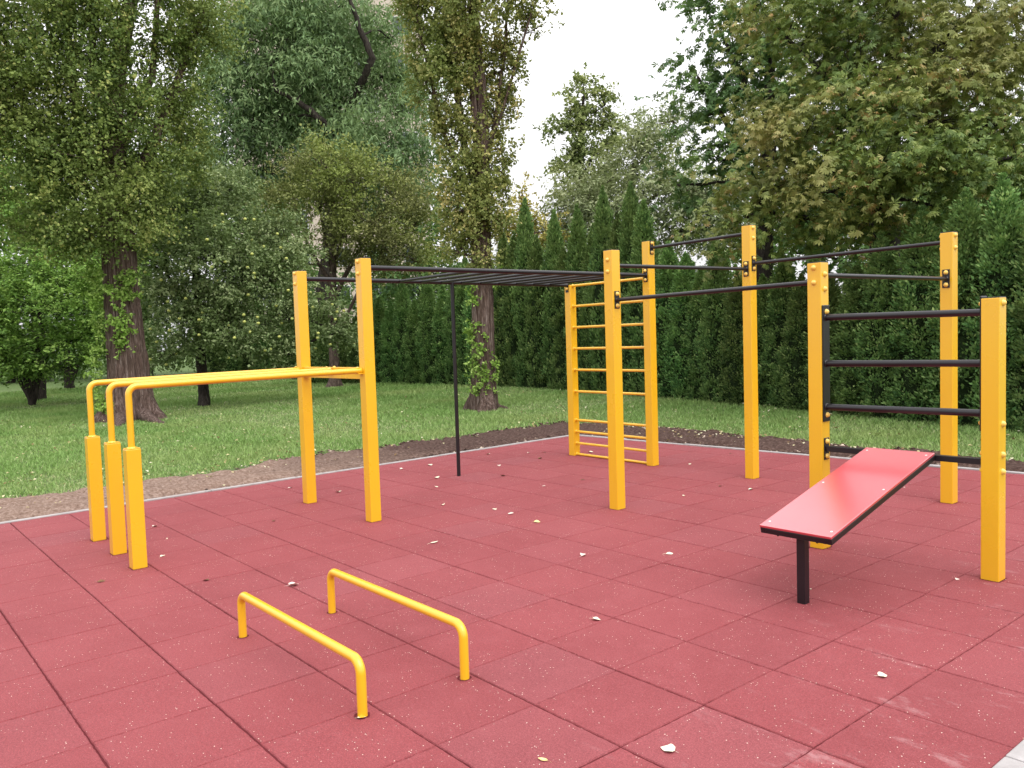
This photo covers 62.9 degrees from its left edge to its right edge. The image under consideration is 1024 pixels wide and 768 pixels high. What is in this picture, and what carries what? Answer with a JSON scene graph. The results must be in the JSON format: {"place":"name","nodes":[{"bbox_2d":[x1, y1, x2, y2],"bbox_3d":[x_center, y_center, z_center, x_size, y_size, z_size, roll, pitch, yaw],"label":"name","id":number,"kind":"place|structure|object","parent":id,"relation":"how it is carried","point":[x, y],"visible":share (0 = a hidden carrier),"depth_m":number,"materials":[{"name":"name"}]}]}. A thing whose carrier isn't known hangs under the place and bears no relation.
{"place":"outdoors","nodes":[
{"label":"outdoors","id":0,"kind":"place"},
{"bbox_2d":[225,0,432,322],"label":"apartment building","id":1,"kind":"structure","parent":0,"point":[316,217],"depth_m":66.38,"materials":[{"name":"concrete"}]},
{"bbox_2d":[336,285,351,300],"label":"window","id":2,"kind":"structure","parent":1,"relation":"in","point":[348,286],"depth_m":66.83,"materials":[{"name":"white glass"}]},
{"bbox_2d":[392,16,412,34],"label":"window","id":3,"kind":"structure","parent":1,"relation":"in","point":[394,16],"depth_m":66.29,"materials":[{"name":"white glass"}]},
{"bbox_2d":[0,436,1023,767],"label":"rubber paving","id":4,"kind":"structure","parent":0,"point":[728,626],"depth_m":4.49,"materials":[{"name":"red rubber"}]},
{"bbox_2d":[237,592,367,717],"bbox_3d":[-1.045,1.277,4.016,0.046,0.308,1.355,-5,5,-39],"label":"push up bar","id":5,"kind":"object","parent":4,"relation":"on","point":[352,656],"visible":0.96,"depth_m":3.79,"materials":[{"name":"yellow metal"}]},
{"bbox_2d":[327,568,469,679],"bbox_3d":[-0.635,1.232,4.350,0.046,0.320,1.356,-5,5,-39],"label":"push up bar","id":6,"kind":"object","parent":4,"relation":"on","point":[457,624],"visible":0.9,"depth_m":4.15,"materials":[{"name":"yellow metal"}]},
{"bbox_2d":[84,225,1006,604],"bbox_3d":[0.397,-0.049,6.540,5.705,2.652,5.775,-5,5,-39],"label":"workout rig","id":7,"kind":"object","parent":4,"relation":"on","point":[826,509],"visible":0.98,"depth_m":6.85,"materials":[{"name":"yellow metal"}]},
{"bbox_2d":[661,744,674,751],"bbox_3d":[0.586,1.356,3.107,0.049,0.014,0.059,-3,4,-14],"label":"fallen leaf","id":8,"kind":"object","parent":4,"relation":"on","point":[670,747],"visible":1,"depth_m":3.12,"materials":[{"name":"white plant"}]},
{"bbox_2d":[875,672,886,676],"bbox_3d":[1.620,1.275,3.668,0.058,0.012,0.036,2,9,-10],"label":"fallen leaf","id":9,"kind":"object","parent":4,"relation":"on","point":[882,674],"visible":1,"depth_m":3.67,"materials":[{"name":"white plant"}]},
{"bbox_2d":[0,420,1023,521],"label":"bare soil","id":10,"kind":"structure","parent":0,"point":[24,507],"depth_m":10.40,"materials":[{"name":"brown soil"}]},
{"bbox_2d":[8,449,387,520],"bbox_3d":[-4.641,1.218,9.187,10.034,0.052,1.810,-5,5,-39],"label":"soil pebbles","id":11,"kind":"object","parent":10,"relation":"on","point":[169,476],"visible":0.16,"depth_m":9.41,"materials":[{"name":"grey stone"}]},
{"bbox_2d":[0,435,568,523],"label":"kerb","id":12,"kind":"structure","parent":10,"relation":"in","point":[173,496],"depth_m":9.44,"materials":[{"name":"concrete"}]},
{"bbox_2d":[0,423,1013,507],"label":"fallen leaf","id":13,"kind":"object","parent":10,"relation":"on","point":[480,438],"visible":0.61,"depth_m":11.08,"materials":[{"name":"brown plant"}]},
{"bbox_2d":[0,352,1023,498],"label":"lawn","id":14,"kind":"structure","parent":0,"point":[49,384],"depth_m":15.68,"materials":[{"name":"green plant"}]},
{"bbox_2d":[0,249,49,381],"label":"spreading shrub","id":15,"kind":"object","parent":14,"relation":"on","point":[19,315],"visible":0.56,"depth_m":24.43,"materials":[{"name":"green plant"}]},
{"bbox_2d":[0,71,106,384],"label":"background tree","id":16,"kind":"object","parent":14,"relation":"on","point":[15,379],"visible":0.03,"depth_m":47.78,"materials":[{"name":"green plant"}]},
{"bbox_2d":[0,237,144,405],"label":"spreading shrub","id":17,"kind":"object","parent":14,"relation":"on","point":[53,304],"visible":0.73,"depth_m":24.70,"materials":[{"name":"green plant"}]},
{"bbox_2d":[0,117,155,399],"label":"maple tree","id":18,"kind":"object","parent":14,"relation":"on","point":[42,392],"visible":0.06,"depth_m":28.23,"materials":[{"name":"green plant"}]},
{"bbox_2d":[2,246,179,387],"bbox_3d":[-18.022,-3.071,35.176,7.550,6.460,5.060,-5,5,-39],"label":"spreading shrub","id":19,"kind":"object","parent":14,"relation":"on","point":[70,385],"visible":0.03,"depth_m":35.49,"materials":[{"name":"green plant"}]},
{"bbox_2d":[0,0,258,426],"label":"poplar tree","id":20,"kind":"object","parent":14,"relation":"on","point":[120,182],"visible":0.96,"depth_m":18.17,"materials":[{"name":"green plant"}]},
{"bbox_2d":[56,125,213,379],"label":"background tree","id":21,"kind":"object","parent":14,"relation":"on","point":[102,368],"depth_m":45.29,"materials":[{"name":"green plant"}]},
{"bbox_2d":[206,322,225,372],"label":"thuja","id":22,"kind":"object","parent":14,"relation":"on","point":[214,366],"visible":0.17,"depth_m":38.37,"materials":[{"name":"green plant"}]},
{"bbox_2d":[219,313,244,371],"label":"thuja","id":23,"kind":"object","parent":14,"relation":"on","point":[233,366],"visible":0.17,"depth_m":38.55,"materials":[{"name":"green plant"}]},
{"bbox_2d":[172,168,318,373],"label":"background tree","id":24,"kind":"object","parent":14,"relation":"on","point":[190,365],"visible":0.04,"depth_m":48.43,"materials":[{"name":"green plant"}]},
{"bbox_2d":[237,307,254,370],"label":"thuja","id":25,"kind":"object","parent":14,"relation":"on","point":[244,366],"visible":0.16,"depth_m":39.18,"materials":[{"name":"green plant"}]},
{"bbox_2d":[134,149,358,405],"bbox_3d":[-7.272,-2.897,22.082,6.650,7.030,4.514,-2,4,1],"label":"apple tree","id":26,"kind":"object","parent":14,"relation":"on","point":[198,325],"visible":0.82,"depth_m":21.63,"materials":[{"name":"green plant"}]},
{"bbox_2d":[248,302,271,369],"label":"thuja","id":27,"kind":"object","parent":14,"relation":"on","point":[262,344],"visible":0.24,"depth_m":38.98,"materials":[{"name":"green plant"}]},
{"bbox_2d":[265,305,287,368],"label":"thuja","id":28,"kind":"object","parent":14,"relation":"on","point":[270,365],"visible":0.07,"depth_m":39.18,"materials":[{"name":"green plant"}]},
{"bbox_2d":[282,315,296,367],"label":"thuja","id":29,"kind":"object","parent":14,"relation":"on","point":[288,347],"visible":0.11,"depth_m":39.33,"materials":[{"name":"green plant"}]},
{"bbox_2d":[146,0,462,378],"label":"ash tree","id":30,"kind":"object","parent":14,"relation":"on","point":[295,80],"visible":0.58,"depth_m":34.29,"materials":[{"name":"green plant"}]},
{"bbox_2d":[309,319,320,383],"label":"thuja","id":31,"kind":"object","parent":14,"relation":"on","point":[313,380],"visible":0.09,"depth_m":31.58,"materials":[{"name":"green plant"}]},
{"bbox_2d":[313,299,328,383],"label":"thuja","id":32,"kind":"object","parent":14,"relation":"on","point":[320,364],"visible":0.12,"depth_m":31.26,"materials":[{"name":"green plant"}]},
{"bbox_2d":[322,345,340,383],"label":"thuja","id":33,"kind":"object","parent":14,"relation":"on","point":[327,359],"visible":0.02,"depth_m":31.02,"materials":[{"name":"green plant"}]},
{"bbox_2d":[275,254,407,321],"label":"background tree","id":34,"kind":"object","parent":14,"relation":"on","point":[348,300],"visible":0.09,"depth_m":52.18,"materials":[{"name":"green plant"}]},
{"bbox_2d":[236,120,447,386],"bbox_3d":[-5.662,-4.271,28.464,7.531,8.836,4.636,-3,4,-10],"label":"plum tree","id":35,"kind":"object","parent":14,"relation":"on","point":[342,227],"visible":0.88,"depth_m":28.00,"materials":[{"name":"green plant"}]},
{"bbox_2d":[339,315,352,383],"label":"thuja","id":36,"kind":"object","parent":14,"relation":"on","point":[342,361],"visible":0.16,"depth_m":30.55,"materials":[{"name":"green plant"}]},
{"bbox_2d":[344,315,359,383],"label":"thuja","id":37,"kind":"object","parent":14,"relation":"on","point":[352,356],"visible":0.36,"depth_m":30.22,"materials":[{"name":"green plant"}]},
{"bbox_2d":[355,298,374,366],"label":"thuja","id":38,"kind":"object","parent":14,"relation":"on","point":[357,336],"visible":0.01,"depth_m":30.02,"materials":[{"name":"green plant"}]},
{"bbox_2d":[373,296,385,383],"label":"thuja","id":39,"kind":"object","parent":14,"relation":"on","point":[379,310],"visible":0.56,"depth_m":29.50,"materials":[{"name":"green plant"}]},
{"bbox_2d":[377,301,400,383],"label":"thuja","id":40,"kind":"object","parent":14,"relation":"on","point":[386,329],"visible":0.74,"depth_m":29.07,"materials":[{"name":"green plant"}]},
{"bbox_2d":[389,283,411,382],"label":"thuja","id":41,"kind":"object","parent":14,"relation":"on","point":[402,304],"visible":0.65,"depth_m":28.61,"materials":[{"name":"green plant"}]},
{"bbox_2d":[336,184,469,313],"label":"background tree","id":42,"kind":"object","parent":14,"relation":"on","point":[391,287],"visible":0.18,"depth_m":48.82,"materials":[{"name":"green plant"}]},
{"bbox_2d":[400,299,424,383],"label":"thuja","id":43,"kind":"object","parent":14,"relation":"on","point":[412,375],"visible":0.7,"depth_m":28.11,"materials":[{"name":"green plant"}]},
{"bbox_2d":[414,273,437,383],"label":"thuja","id":44,"kind":"object","parent":14,"relation":"on","point":[427,299],"visible":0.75,"depth_m":27.64,"materials":[{"name":"green plant"}]},
{"bbox_2d":[430,285,450,383],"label":"thuja","id":45,"kind":"object","parent":14,"relation":"on","point":[439,344],"visible":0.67,"depth_m":27.34,"materials":[{"name":"green plant"}]},
{"bbox_2d":[440,264,461,384],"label":"thuja","id":46,"kind":"object","parent":14,"relation":"on","point":[448,329],"visible":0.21,"depth_m":26.89,"materials":[{"name":"green plant"}]},
{"bbox_2d":[450,255,470,384],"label":"thuja","id":47,"kind":"object","parent":14,"relation":"on","point":[460,296],"visible":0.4,"depth_m":26.30,"materials":[{"name":"green plant"}]},
{"bbox_2d":[458,267,471,385],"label":"thuja","id":48,"kind":"object","parent":14,"relation":"on","point":[468,316],"visible":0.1,"depth_m":25.88,"materials":[{"name":"green plant"}]},
{"bbox_2d":[384,0,564,412],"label":"poplar tree","id":49,"kind":"object","parent":14,"relation":"on","point":[459,47],"visible":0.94,"depth_m":17.19,"materials":[{"name":"green plant"}]},
{"bbox_2d":[491,259,498,384],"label":"thuja","id":50,"kind":"object","parent":14,"relation":"on","point":[494,314],"visible":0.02,"depth_m":25.40,"materials":[{"name":"green plant"}]},
{"bbox_2d":[493,231,511,386],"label":"thuja","id":51,"kind":"object","parent":14,"relation":"on","point":[500,354],"visible":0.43,"depth_m":24.87,"materials":[{"name":"green plant"}]},
{"bbox_2d":[498,230,521,386],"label":"thuja","id":52,"kind":"object","parent":14,"relation":"on","point":[511,341],"visible":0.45,"depth_m":24.39,"materials":[{"name":"green plant"}]},
{"bbox_2d":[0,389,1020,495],"bbox_3d":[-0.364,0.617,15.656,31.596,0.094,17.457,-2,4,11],"label":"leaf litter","id":53,"kind":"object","parent":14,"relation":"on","point":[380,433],"visible":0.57,"depth_m":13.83,"materials":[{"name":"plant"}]},
{"bbox_2d":[509,197,535,387],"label":"thuja","id":54,"kind":"object","parent":14,"relation":"on","point":[525,231],"visible":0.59,"depth_m":23.86,"materials":[{"name":"green plant"}]},
{"bbox_2d":[491,171,570,252],"bbox_3d":[0.735,-3.323,26.349,3.164,6.638,1.888,-2,4,5],"label":"yellow shrub","id":55,"kind":"object","parent":14,"relation":"on","point":[514,200],"visible":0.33,"depth_m":26.10,"materials":[{"name":"green plant"}]},
{"bbox_2d":[518,234,549,387],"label":"thuja","id":56,"kind":"object","parent":14,"relation":"on","point":[534,345],"visible":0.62,"depth_m":23.39,"materials":[{"name":"green plant"}]},
{"bbox_2d":[536,209,565,388],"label":"thuja","id":57,"kind":"object","parent":14,"relation":"on","point":[554,238],"visible":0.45,"depth_m":22.86,"materials":[{"name":"green plant"}]},
{"bbox_2d":[545,246,568,390],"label":"thuja","id":58,"kind":"object","parent":14,"relation":"on","point":[558,362],"visible":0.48,"depth_m":22.29,"materials":[{"name":"green plant"}]},
{"bbox_2d":[560,203,588,389],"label":"thuja","id":59,"kind":"object","parent":14,"relation":"on","point":[577,241],"visible":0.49,"depth_m":21.68,"materials":[{"name":"green plant"}]},
{"bbox_2d":[531,62,630,214],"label":"linden tree","id":60,"kind":"object","parent":14,"relation":"on","point":[578,149],"visible":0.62,"depth_m":43.70,"materials":[{"name":"green plant"}]},
{"bbox_2d":[577,223,596,390],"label":"thuja","id":61,"kind":"object","parent":14,"relation":"on","point":[587,342],"visible":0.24,"depth_m":21.23,"materials":[{"name":"green plant"}]},
{"bbox_2d":[580,185,613,393],"bbox_3d":[2.357,-2.225,20.740,1.161,5.396,1.180,-1,4,21],"label":"thuja","id":62,"kind":"object","parent":14,"relation":"on","point":[602,223],"visible":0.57,"depth_m":20.55,"materials":[{"name":"green plant"}]},
{"bbox_2d":[596,213,625,391],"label":"thuja","id":63,"kind":"object","parent":14,"relation":"on","point":[613,240],"visible":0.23,"depth_m":20.08,"materials":[{"name":"green plant"}]},
{"bbox_2d":[616,181,639,395],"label":"thuja","id":64,"kind":"object","parent":14,"relation":"on","point":[630,206],"visible":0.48,"depth_m":19.54,"materials":[{"name":"green plant"}]},
{"bbox_2d":[621,198,662,396],"bbox_3d":[3.090,-1.853,19.271,1.441,4.806,1.326,-3,3,-3],"label":"thuja","id":65,"kind":"object","parent":14,"relation":"on","point":[644,228],"visible":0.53,"depth_m":19.06,"materials":[{"name":"green plant"}]},
{"bbox_2d":[531,85,754,264],"bbox_3d":[4.047,-5.075,27.639,8.722,9.677,6.156,-1,4,27],"label":"willow tree","id":66,"kind":"object","parent":14,"relation":"on","point":[589,186],"visible":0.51,"depth_m":26.61,"materials":[{"name":"green plant"}]},
{"bbox_2d":[655,241,679,397],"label":"thuja","id":67,"kind":"object","parent":14,"relation":"on","point":[664,279],"visible":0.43,"depth_m":18.49,"materials":[{"name":"green plant"}]},
{"bbox_2d":[660,251,696,399],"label":"thuja","id":68,"kind":"object","parent":14,"relation":"on","point":[682,279],"visible":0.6,"depth_m":18.00,"materials":[{"name":"green plant"}]},
{"bbox_2d":[677,265,708,400],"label":"thuja","id":69,"kind":"object","parent":14,"relation":"on","point":[695,376],"visible":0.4,"depth_m":17.59,"materials":[{"name":"green plant"}]},
{"bbox_2d":[693,240,733,402],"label":"thuja","id":70,"kind":"object","parent":14,"relation":"on","point":[710,324],"visible":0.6,"depth_m":16.93,"materials":[{"name":"green plant"}]},
{"bbox_2d":[712,270,743,404],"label":"thuja","id":71,"kind":"object","parent":14,"relation":"on","point":[732,332],"visible":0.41,"depth_m":16.34,"materials":[{"name":"green plant"}]},
{"bbox_2d":[738,273,775,405],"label":"thuja","id":72,"kind":"object","parent":14,"relation":"on","point":[762,299],"visible":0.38,"depth_m":15.74,"materials":[{"name":"green plant"}]},
{"bbox_2d":[757,252,796,408],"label":"thuja","id":73,"kind":"object","parent":14,"relation":"on","point":[777,308],"visible":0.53,"depth_m":15.35,"materials":[{"name":"green plant"}]},
{"bbox_2d":[773,273,808,410],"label":"thuja","id":74,"kind":"object","parent":14,"relation":"on","point":[795,363],"visible":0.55,"depth_m":14.76,"materials":[{"name":"green plant"}]},
{"bbox_2d":[580,435,1023,473],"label":"kerb","id":75,"kind":"structure","parent":14,"relation":"on","point":[930,465],"depth_m":10.17,"materials":[{"name":"concrete"}]},
{"bbox_2d":[797,268,842,413],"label":"thuja","id":76,"kind":"object","parent":14,"relation":"on","point":[834,288],"visible":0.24,"depth_m":14.12,"materials":[{"name":"green plant"}]},
{"bbox_2d":[633,0,1023,282],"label":"horse chestnut","id":77,"kind":"object","parent":14,"relation":"on","point":[715,77],"visible":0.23,"depth_m":19.28,"materials":[{"name":"green plant"}]},
{"bbox_2d":[670,0,1023,391],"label":"horse chestnut","id":78,"kind":"object","parent":14,"relation":"on","point":[962,151],"visible":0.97,"depth_m":13.34,"materials":[{"name":"green plant"}]},
{"bbox_2d":[830,264,873,415],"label":"thuja","id":79,"kind":"object","parent":14,"relation":"on","point":[846,388],"visible":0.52,"depth_m":13.59,"materials":[{"name":"green plant"}]},
{"bbox_2d":[704,89,1023,282],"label":"background tree","id":80,"kind":"object","parent":14,"relation":"on","point":[831,264],"visible":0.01,"depth_m":31.01,"materials":[{"name":"green plant"}]},
{"bbox_2d":[849,230,903,418],"bbox_3d":[5.886,-0.867,13.192,1.106,3.120,1.088,-2,4,8],"label":"thuja","id":81,"kind":"object","parent":14,"relation":"on","point":[874,341],"visible":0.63,"depth_m":13.05,"materials":[{"name":"green plant"}]},
{"bbox_2d":[879,204,939,421],"bbox_3d":[6.204,-0.990,12.683,1.368,3.432,1.197,2,6,45],"label":"thuja","id":82,"kind":"object","parent":14,"relation":"on","point":[913,335],"visible":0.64,"depth_m":12.49,"materials":[{"name":"green plant"}]},
{"bbox_2d":[910,186,987,426],"bbox_3d":[6.452,-1.046,11.997,1.365,3.539,1.322,1,5,41],"label":"thuja","id":83,"kind":"object","parent":14,"relation":"on","point":[964,222],"visible":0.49,"depth_m":11.76,"materials":[{"name":"green plant"}]},
{"bbox_2d":[961,172,1023,430],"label":"thuja","id":84,"kind":"object","parent":14,"relation":"on","point":[1003,218],"visible":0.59,"depth_m":11.27,"materials":[{"name":"green plant"}]},
{"bbox_2d":[992,740,1023,767],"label":"kerb","id":85,"kind":"structure","parent":14,"relation":"on","point":[1014,758],"depth_m":2.92,"materials":[{"name":"concrete"}]},
{"bbox_2d":[1002,212,1023,433],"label":"thuja","id":86,"kind":"object","parent":14,"relation":"on","point":[1018,396],"visible":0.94,"depth_m":10.98,"materials":[{"name":"green plant"}]},
{"bbox_2d":[0,0,1023,350],"label":"sky","id":87,"kind":"structure","parent":0,"point":[621,40],"materials":[{"name":"white"}]}
]}

